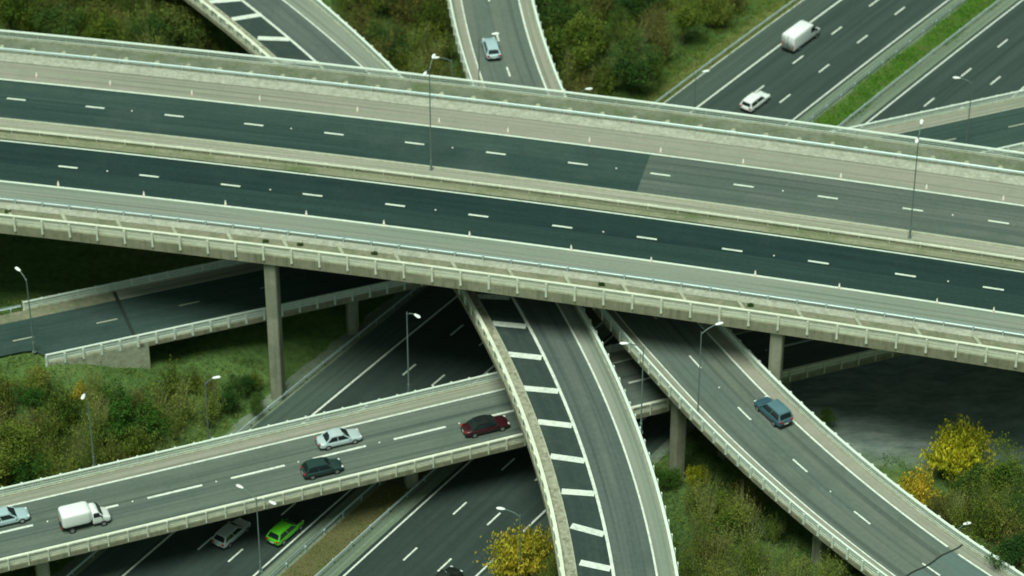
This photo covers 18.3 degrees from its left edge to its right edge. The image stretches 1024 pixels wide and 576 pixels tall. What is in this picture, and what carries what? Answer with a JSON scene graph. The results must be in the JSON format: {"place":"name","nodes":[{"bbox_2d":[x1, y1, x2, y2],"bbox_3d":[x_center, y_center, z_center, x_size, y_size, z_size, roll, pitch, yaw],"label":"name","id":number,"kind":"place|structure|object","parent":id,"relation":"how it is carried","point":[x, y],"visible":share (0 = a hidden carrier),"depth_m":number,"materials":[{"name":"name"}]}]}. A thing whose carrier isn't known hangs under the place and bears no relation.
{"place":"outdoors","nodes":[
{"label":"outdoors","id":0,"kind":"place"},
{"bbox_2d":[0,300,134,357],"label":"approach road","id":1,"kind":"structure","parent":0,"point":[67,330],"depth_m":340.94,"materials":[{"name":"asphalt"}]},
{"bbox_2d":[119,294,652,575],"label":"motorway road","id":2,"kind":"structure","parent":0,"point":[436,531],"depth_m":326.62,"materials":[{"name":"asphalt"}]},
{"bbox_2d":[212,518,250,549],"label":"car","id":3,"kind":"object","parent":2,"relation":"on","point":[229,533],"visible":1,"depth_m":322.00,"materials":[{"name":"grey paint"}]},
{"bbox_2d":[266,515,303,546],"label":"car","id":4,"kind":"object","parent":2,"relation":"on","point":[282,531],"visible":1,"depth_m":322.30,"materials":[{"name":"green paint"}]},
{"bbox_2d":[122,0,1023,575],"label":"motorway markings","id":5,"kind":"object","parent":2,"relation":"on","point":[608,338],"visible":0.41,"depth_m":349.85,"materials":[{"name":"paint"}]},
{"bbox_2d":[280,307,601,575],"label":"median soil","id":6,"kind":"structure","parent":0,"point":[591,314],"depth_m":324.82,"materials":[{"name":"soil"}]},
{"bbox_2d":[281,469,436,575],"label":"grass","id":7,"kind":"structure","parent":6,"relation":"on","point":[354,525],"depth_m":324.68,"materials":[{"name":"brown plant"}]},
{"bbox_2d":[270,0,963,575],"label":"safety barrier","id":8,"kind":"object","parent":6,"relation":"on","point":[798,126],"visible":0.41,"depth_m":386.96,"materials":[{"name":"metal"}]},
{"bbox_2d":[0,0,1023,575],"bbox_3d":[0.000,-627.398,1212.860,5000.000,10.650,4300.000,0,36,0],"label":"ground","id":9,"kind":"structure","parent":0,"point":[904,406],"depth_m":343.20,"materials":[{"name":"green plant"}]},
{"bbox_2d":[0,364,20,416],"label":"tree","id":10,"kind":"object","parent":9,"relation":"on","point":[8,390],"visible":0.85,"depth_m":330.09,"materials":[{"name":"green plant"}]},
{"bbox_2d":[0,416,44,479],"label":"tree","id":11,"kind":"object","parent":9,"relation":"on","point":[9,441],"visible":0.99,"depth_m":323.35,"materials":[{"name":"green plant"}]},
{"bbox_2d":[0,0,49,35],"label":"tree","id":12,"kind":"object","parent":9,"relation":"on","point":[12,7],"visible":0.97,"depth_m":392.27,"materials":[{"name":"green plant"}]},
{"bbox_2d":[3,450,51,483],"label":"tree","id":13,"kind":"object","parent":9,"relation":"on","point":[23,474],"visible":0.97,"depth_m":323.47,"materials":[{"name":"green plant"}]},
{"bbox_2d":[6,366,51,395],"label":"tree","id":14,"kind":"object","parent":9,"relation":"on","point":[41,379],"visible":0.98,"depth_m":331.85,"materials":[{"name":"green plant"}]},
{"bbox_2d":[9,0,48,38],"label":"tree","id":15,"kind":"object","parent":9,"relation":"on","point":[24,26],"visible":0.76,"depth_m":393.64,"materials":[{"name":"green plant"}]},
{"bbox_2d":[14,386,56,419],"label":"tree","id":16,"kind":"object","parent":9,"relation":"on","point":[29,398],"visible":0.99,"depth_m":330.37,"materials":[{"name":"green plant"}]},
{"bbox_2d":[23,412,74,464],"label":"tree","id":17,"kind":"object","parent":9,"relation":"on","point":[51,438],"visible":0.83,"depth_m":327.19,"materials":[{"name":"green plant"}]},
{"bbox_2d":[0,292,115,324],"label":"approach shoulder","id":18,"kind":"object","parent":9,"relation":"on","point":[57,308],"visible":1,"depth_m":344.16},
{"bbox_2d":[30,0,88,41],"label":"tree","id":19,"kind":"object","parent":9,"relation":"on","point":[62,17],"visible":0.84,"depth_m":389.96,"materials":[{"name":"green plant"}]},
{"bbox_2d":[35,448,91,485],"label":"tree","id":20,"kind":"object","parent":9,"relation":"on","point":[71,469],"visible":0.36,"depth_m":324.12,"materials":[{"name":"green plant"}]},
{"bbox_2d":[43,378,90,435],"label":"tree","id":21,"kind":"object","parent":9,"relation":"on","point":[69,415],"visible":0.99,"depth_m":329.62,"materials":[{"name":"green plant"}]},
{"bbox_2d":[63,394,110,450],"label":"tree","id":22,"kind":"object","parent":9,"relation":"on","point":[97,426],"visible":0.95,"depth_m":328.45,"materials":[{"name":"plant"}]},
{"bbox_2d":[73,0,109,41],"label":"tree","id":23,"kind":"object","parent":9,"relation":"on","point":[98,7],"visible":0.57,"depth_m":394.04,"materials":[{"name":"green plant"}]},
{"bbox_2d":[74,3,120,45],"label":"tree","id":24,"kind":"object","parent":9,"relation":"on","point":[99,32],"visible":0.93,"depth_m":390.49,"materials":[{"name":"green plant"}]},
{"bbox_2d":[80,431,137,467],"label":"tree","id":25,"kind":"object","parent":9,"relation":"on","point":[111,454],"visible":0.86,"depth_m":327.70,"materials":[{"name":"green plant"}]},
{"bbox_2d":[105,8,137,47],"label":"tree","id":26,"kind":"object","parent":9,"relation":"on","point":[125,38],"visible":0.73,"depth_m":391.08,"materials":[{"name":"plant"}]},
{"bbox_2d":[96,374,153,435],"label":"tree","id":27,"kind":"object","parent":9,"relation":"on","point":[123,409],"visible":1,"depth_m":329.90,"materials":[{"name":"green plant"}]},
{"bbox_2d":[118,423,169,462],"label":"tree","id":28,"kind":"object","parent":9,"relation":"on","point":[142,447],"visible":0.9,"depth_m":328.55,"materials":[{"name":"green plant"}]},
{"bbox_2d":[134,398,174,438],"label":"tree","id":29,"kind":"object","parent":9,"relation":"on","point":[154,424],"visible":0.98,"depth_m":331.58,"materials":[{"name":"green plant"}]},
{"bbox_2d":[124,10,186,52],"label":"tree","id":30,"kind":"object","parent":9,"relation":"on","point":[153,25],"visible":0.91,"depth_m":389.79,"materials":[{"name":"green plant"}]},
{"bbox_2d":[139,374,177,421],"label":"tree","id":31,"kind":"object","parent":9,"relation":"on","point":[159,404],"visible":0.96,"depth_m":333.79,"materials":[{"name":"plant"}]},
{"bbox_2d":[146,354,192,410],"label":"tree","id":32,"kind":"object","parent":9,"relation":"on","point":[172,381],"visible":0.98,"depth_m":334.70,"materials":[{"name":"green plant"}]},
{"bbox_2d":[161,404,191,440],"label":"tree","id":33,"kind":"object","parent":9,"relation":"on","point":[174,433],"visible":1,"depth_m":333.12,"materials":[{"name":"plant"}]},
{"bbox_2d":[166,374,206,428],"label":"tree","id":34,"kind":"object","parent":9,"relation":"on","point":[179,405],"visible":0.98,"depth_m":334.29,"materials":[{"name":"plant"}]},
{"bbox_2d":[154,0,219,54],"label":"tree","id":35,"kind":"object","parent":9,"relation":"on","point":[180,26],"visible":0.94,"depth_m":388.61,"materials":[{"name":"green plant"}]},
{"bbox_2d":[194,381,225,427],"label":"tree","id":36,"kind":"object","parent":9,"relation":"on","point":[212,408],"visible":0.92,"depth_m":335.93,"materials":[{"name":"plant"}]},
{"bbox_2d":[213,381,243,412],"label":"shrub","id":37,"kind":"object","parent":9,"relation":"on","point":[229,402],"visible":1,"depth_m":337.95,"materials":[{"name":"green plant"}]},
{"bbox_2d":[226,372,261,397],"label":"shrub","id":38,"kind":"object","parent":9,"relation":"on","point":[246,381],"visible":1,"depth_m":339.77,"materials":[{"name":"green plant"}]},
{"bbox_2d":[332,0,374,30],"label":"tree","id":39,"kind":"object","parent":9,"relation":"on","point":[364,12],"visible":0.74,"depth_m":400.78,"materials":[{"name":"green plant"}]},
{"bbox_2d":[52,286,695,575],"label":"gravel edge","id":40,"kind":"object","parent":9,"relation":"on","point":[310,366],"visible":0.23,"depth_m":344.76,"materials":[{"name":"gravel"}]},
{"bbox_2d":[364,21,412,59],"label":"tree","id":41,"kind":"object","parent":9,"relation":"on","point":[380,33],"visible":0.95,"depth_m":393.71,"materials":[{"name":"green plant"}]},
{"bbox_2d":[385,37,418,76],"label":"tree","id":42,"kind":"object","parent":9,"relation":"on","point":[402,61],"visible":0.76,"depth_m":392.12,"materials":[{"name":"green plant"}]},
{"bbox_2d":[385,0,426,25],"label":"tree","id":43,"kind":"object","parent":9,"relation":"on","point":[396,8],"visible":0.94,"depth_m":400.60,"materials":[{"name":"green plant"}]},
{"bbox_2d":[144,0,678,575],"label":"slip road viaduct","id":44,"kind":"object","parent":9,"relation":"on","point":[586,448],"visible":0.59,"depth_m":321.07,"materials":[{"name":"concrete"}]},
{"bbox_2d":[397,14,436,57],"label":"tree","id":45,"kind":"object","parent":9,"relation":"on","point":[420,41],"visible":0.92,"depth_m":395.03,"materials":[{"name":"plant"}]},
{"bbox_2d":[403,44,442,80],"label":"tree","id":46,"kind":"object","parent":9,"relation":"on","point":[417,66],"visible":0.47,"depth_m":387.94,"materials":[{"name":"plant"}]},
{"bbox_2d":[402,0,450,42],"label":"tree","id":47,"kind":"object","parent":9,"relation":"on","point":[442,22],"visible":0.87,"depth_m":397.26,"materials":[{"name":"green plant"}]},
{"bbox_2d":[0,327,906,575],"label":"slip road viaduct","id":48,"kind":"object","parent":9,"relation":"on","point":[408,439],"visible":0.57,"depth_m":322.79,"materials":[{"name":"concrete"}]},
{"bbox_2d":[0,506,29,525],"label":"car","id":49,"kind":"object","parent":48,"relation":"on","point":[11,515],"visible":1,"depth_m":314.57,"materials":[{"name":"silver paint"}]},
{"bbox_2d":[58,501,110,533],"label":"box van","id":50,"kind":"object","parent":48,"relation":"on","point":[72,516],"visible":1,"depth_m":313.44,"materials":[{"name":"white paint"}]},
{"bbox_2d":[300,457,343,479],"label":"car","id":51,"kind":"object","parent":48,"relation":"on","point":[313,469],"visible":1,"depth_m":320.49,"materials":[{"name":"green paint"}]},
{"bbox_2d":[315,427,362,450],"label":"car","id":52,"kind":"object","parent":48,"relation":"on","point":[328,440],"visible":1,"depth_m":324.43,"materials":[{"name":"silver metal"}]},
{"bbox_2d":[460,414,509,437],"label":"car","id":53,"kind":"object","parent":48,"relation":"on","point":[475,427],"visible":1,"depth_m":326.11,"materials":[{"name":"red paint"}]},
{"bbox_2d":[0,0,1022,575],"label":"undergrowth","id":54,"kind":"object","parent":9,"relation":"on","point":[60,366],"visible":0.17,"depth_m":337.56,"materials":[{"name":"green plant"}]},
{"bbox_2d":[0,29,1023,400],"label":"motorway viaduct","id":55,"kind":"object","parent":9,"relation":"on","point":[866,193],"visible":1,"depth_m":338.85,"materials":[{"name":"concrete"}]},
{"bbox_2d":[0,126,1023,260],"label":"safety barrier","id":56,"kind":"object","parent":55,"relation":"on","point":[268,157],"visible":1,"depth_m":338.83,"materials":[{"name":"metal"}]},
{"bbox_2d":[0,196,1023,335],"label":"safety barrier","id":57,"kind":"object","parent":55,"relation":"on","point":[534,262],"visible":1,"depth_m":328.12,"materials":[{"name":"metal"}]},
{"bbox_2d":[0,48,1023,173],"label":"safety barrier","id":58,"kind":"object","parent":55,"relation":"on","point":[543,108],"visible":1,"depth_m":351.91,"materials":[{"name":"metal"}]},
{"bbox_2d":[472,519,553,575],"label":"tree","id":59,"kind":"object","parent":9,"relation":"on","point":[534,550],"visible":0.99,"depth_m":316.68,"materials":[{"name":"yellow plant"}]},
{"bbox_2d":[22,90,1023,368],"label":"slip road viaduct","id":60,"kind":"object","parent":9,"relation":"on","point":[220,296],"visible":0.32,"depth_m":346.84,"materials":[{"name":"concrete"}]},
{"bbox_2d":[77,0,1023,575],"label":"motorway shoulder","id":61,"kind":"object","parent":9,"relation":"on","point":[335,376],"visible":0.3,"depth_m":349.42},
{"bbox_2d":[66,0,796,575],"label":"safety barrier","id":62,"kind":"object","parent":61,"relation":"on","point":[416,288],"visible":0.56,"depth_m":351.44,"materials":[{"name":"metal"}]},
{"bbox_2d":[542,22,583,68],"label":"tree","id":63,"kind":"object","parent":9,"relation":"on","point":[555,59],"visible":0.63,"depth_m":390.65,"materials":[{"name":"green plant"}]},
{"bbox_2d":[537,0,603,61],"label":"tree","id":64,"kind":"object","parent":9,"relation":"on","point":[561,12],"visible":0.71,"depth_m":392.80,"materials":[{"name":"green plant"}]},
{"bbox_2d":[556,37,592,90],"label":"tree","id":65,"kind":"object","parent":9,"relation":"on","point":[567,67],"visible":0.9,"depth_m":388.69,"materials":[{"name":"plant"}]},
{"bbox_2d":[544,10,607,74],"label":"tree","id":66,"kind":"object","parent":9,"relation":"on","point":[583,36],"visible":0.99,"depth_m":388.27,"materials":[{"name":"green plant"}]},
{"bbox_2d":[561,62,608,99],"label":"tree","id":67,"kind":"object","parent":9,"relation":"on","point":[585,83],"visible":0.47,"depth_m":385.93,"materials":[{"name":"green plant"}]},
{"bbox_2d":[588,5,623,55],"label":"tree","id":68,"kind":"object","parent":9,"relation":"on","point":[607,42],"visible":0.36,"depth_m":394.52,"materials":[{"name":"green plant"}]},
{"bbox_2d":[585,50,627,99],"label":"tree","id":69,"kind":"object","parent":9,"relation":"on","point":[607,86],"visible":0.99,"depth_m":388.28,"materials":[{"name":"green plant"}]},
{"bbox_2d":[614,8,651,54],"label":"tree","id":70,"kind":"object","parent":9,"relation":"on","point":[625,34],"visible":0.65,"depth_m":393.93,"materials":[{"name":"plant"}]},
{"bbox_2d":[609,0,658,25],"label":"tree","id":71,"kind":"object","parent":9,"relation":"on","point":[629,6],"visible":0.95,"depth_m":399.19,"materials":[{"name":"green plant"}]},
{"bbox_2d":[605,29,666,93],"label":"tree","id":72,"kind":"object","parent":9,"relation":"on","point":[630,68],"visible":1,"depth_m":387.46,"materials":[{"name":"green plant"}]},
{"bbox_2d":[260,0,1016,575],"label":"median strip","id":73,"kind":"object","parent":9,"relation":"on","point":[398,512],"visible":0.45,"depth_m":350.75,"materials":[{"name":"grass"}]},
{"bbox_2d":[315,0,999,575],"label":"safety barrier","id":74,"kind":"object","parent":73,"relation":"on","point":[601,322],"visible":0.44,"depth_m":384.37,"materials":[{"name":"metal"}]},
{"bbox_2d":[806,0,997,130],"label":"median turf","id":75,"kind":"structure","parent":73,"relation":"on","point":[843,101],"depth_m":396.54,"materials":[{"name":"plant"}]},
{"bbox_2d":[635,3,671,41],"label":"tree","id":76,"kind":"object","parent":9,"relation":"on","point":[650,21],"visible":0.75,"depth_m":397.99,"materials":[{"name":"green plant"}]},
{"bbox_2d":[641,18,685,64],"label":"tree","id":77,"kind":"object","parent":9,"relation":"on","point":[662,40],"visible":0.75,"depth_m":394.05,"materials":[{"name":"green plant"}]},
{"bbox_2d":[656,465,682,489],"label":"shrub","id":78,"kind":"object","parent":9,"relation":"on","point":[674,474],"visible":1,"depth_m":328.02,"materials":[{"name":"green plant"}]},
{"bbox_2d":[664,0,711,46],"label":"tree","id":79,"kind":"object","parent":9,"relation":"on","point":[686,17],"visible":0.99,"depth_m":397.06,"materials":[{"name":"green plant"}]},
{"bbox_2d":[678,540,712,575],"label":"tree","id":80,"kind":"object","parent":9,"relation":"on","point":[690,566],"visible":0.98,"depth_m":311.43,"materials":[{"name":"plant"}]},
{"bbox_2d":[684,462,711,487],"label":"tree","id":81,"kind":"object","parent":9,"relation":"on","point":[696,471],"visible":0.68,"depth_m":328.46,"materials":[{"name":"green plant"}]},
{"bbox_2d":[686,482,720,536],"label":"tree","id":82,"kind":"object","parent":9,"relation":"on","point":[706,512],"visible":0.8,"depth_m":318.26,"materials":[{"name":"plant"}]},
{"bbox_2d":[682,465,725,520],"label":"tree","id":83,"kind":"object","parent":9,"relation":"on","point":[693,499],"visible":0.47,"depth_m":322.38,"materials":[{"name":"plant"}]},
{"bbox_2d":[608,0,801,107],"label":"grass verge","id":84,"kind":"object","parent":9,"relation":"on","point":[673,83],"depth_m":399.44,"materials":[{"name":"plant"}]},
{"bbox_2d":[679,523,732,570],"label":"tree","id":85,"kind":"object","parent":9,"relation":"on","point":[714,548],"visible":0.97,"depth_m":311.25,"materials":[{"name":"green plant"}]},
{"bbox_2d":[700,541,733,575],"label":"tree","id":86,"kind":"object","parent":9,"relation":"on","point":[714,569],"visible":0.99,"depth_m":310.13,"materials":[{"name":"plant"}]},
{"bbox_2d":[687,474,755,527],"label":"tree","id":87,"kind":"object","parent":9,"relation":"on","point":[716,510],"visible":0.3,"depth_m":321.47,"materials":[{"name":"green plant"}]},
{"bbox_2d":[697,0,747,28],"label":"tree","id":88,"kind":"object","parent":9,"relation":"on","point":[717,13],"visible":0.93,"depth_m":401.61,"materials":[{"name":"green plant"}]},
{"bbox_2d":[709,486,755,535],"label":"tree","id":89,"kind":"object","parent":9,"relation":"on","point":[732,511],"visible":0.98,"depth_m":315.52,"materials":[{"name":"green plant"}]},
{"bbox_2d":[447,0,1023,575],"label":"slip road viaduct","id":90,"kind":"object","parent":9,"relation":"on","point":[815,480],"visible":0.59,"depth_m":319.06,"materials":[{"name":"concrete"}]},
{"bbox_2d":[481,37,500,59],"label":"car","id":91,"kind":"object","parent":90,"relation":"on","point":[490,46],"visible":1,"depth_m":373.54,"materials":[{"name":"white paint"}]},
{"bbox_2d":[754,396,793,427],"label":"car","id":92,"kind":"object","parent":90,"relation":"on","point":[778,413],"visible":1,"depth_m":318.45,"materials":[{"name":"blue paint"}]},
{"bbox_2d":[718,513,769,575],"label":"tree","id":93,"kind":"object","parent":9,"relation":"on","point":[747,550],"visible":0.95,"depth_m":310.48,"materials":[{"name":"plant"}]},
{"bbox_2d":[723,484,765,543],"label":"tree","id":94,"kind":"object","parent":9,"relation":"on","point":[746,525],"visible":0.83,"depth_m":316.42,"materials":[{"name":"plant"}]},
{"bbox_2d":[719,476,769,521],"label":"tree","id":95,"kind":"object","parent":9,"relation":"on","point":[746,493],"visible":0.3,"depth_m":320.54,"materials":[{"name":"green plant"}]},
{"bbox_2d":[743,534,781,575],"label":"tree","id":96,"kind":"object","parent":9,"relation":"on","point":[762,561],"visible":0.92,"depth_m":308.52,"materials":[{"name":"plant"}]},
{"bbox_2d":[750,509,786,544],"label":"tree","id":97,"kind":"object","parent":9,"relation":"on","point":[774,528],"visible":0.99,"depth_m":315.43,"materials":[{"name":"plant"}]},
{"bbox_2d":[889,460,949,509],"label":"tree","id":98,"kind":"object","parent":9,"relation":"on","point":[917,486],"visible":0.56,"depth_m":319.46,"materials":[{"name":"yellow plant"}]},
{"bbox_2d":[941,488,970,528],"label":"tree","id":99,"kind":"object","parent":9,"relation":"on","point":[955,517],"visible":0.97,"depth_m":311.17,"materials":[{"name":"plant"}]},
{"bbox_2d":[918,413,997,483],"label":"tree","id":100,"kind":"object","parent":9,"relation":"on","point":[955,447],"visible":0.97,"depth_m":327.63,"materials":[{"name":"yellow plant"}]},
{"bbox_2d":[942,474,1008,526],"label":"tree","id":101,"kind":"object","parent":9,"relation":"on","point":[970,504],"visible":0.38,"depth_m":312.76,"materials":[{"name":"green plant"}]},
{"bbox_2d":[954,545,1007,575],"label":"approach shoulder","id":102,"kind":"object","parent":9,"relation":"on","point":[974,558],"visible":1,"depth_m":303.62},
{"bbox_2d":[954,487,1023,542],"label":"tree","id":103,"kind":"object","parent":9,"relation":"on","point":[991,520],"visible":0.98,"depth_m":308.34,"materials":[{"name":"green plant"}]},
{"bbox_2d":[971,431,1023,493],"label":"tree","id":104,"kind":"object","parent":9,"relation":"on","point":[996,472],"visible":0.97,"depth_m":317.73,"materials":[{"name":"green plant"}]},
{"bbox_2d":[984,531,1023,571],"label":"tree","id":105,"kind":"object","parent":9,"relation":"on","point":[1011,551],"visible":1,"depth_m":302.62,"materials":[{"name":"green plant"}]},
{"bbox_2d":[689,0,1023,129],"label":"motorway road","id":106,"kind":"structure","parent":0,"point":[778,74],"depth_m":396.54,"materials":[{"name":"asphalt"}]},
{"bbox_2d":[740,91,769,112],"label":"car","id":107,"kind":"object","parent":106,"relation":"on","point":[751,102],"visible":1,"depth_m":387.67,"materials":[{"name":"white paint"}]},
{"bbox_2d":[781,20,819,51],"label":"panel van","id":108,"kind":"object","parent":106,"relation":"on","point":[798,35],"visible":1,"depth_m":398.71,"materials":[{"name":"white paint"}]},
{"bbox_2d":[912,551,988,575],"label":"approach road","id":109,"kind":"structure","parent":0,"point":[953,563],"depth_m":302.77,"materials":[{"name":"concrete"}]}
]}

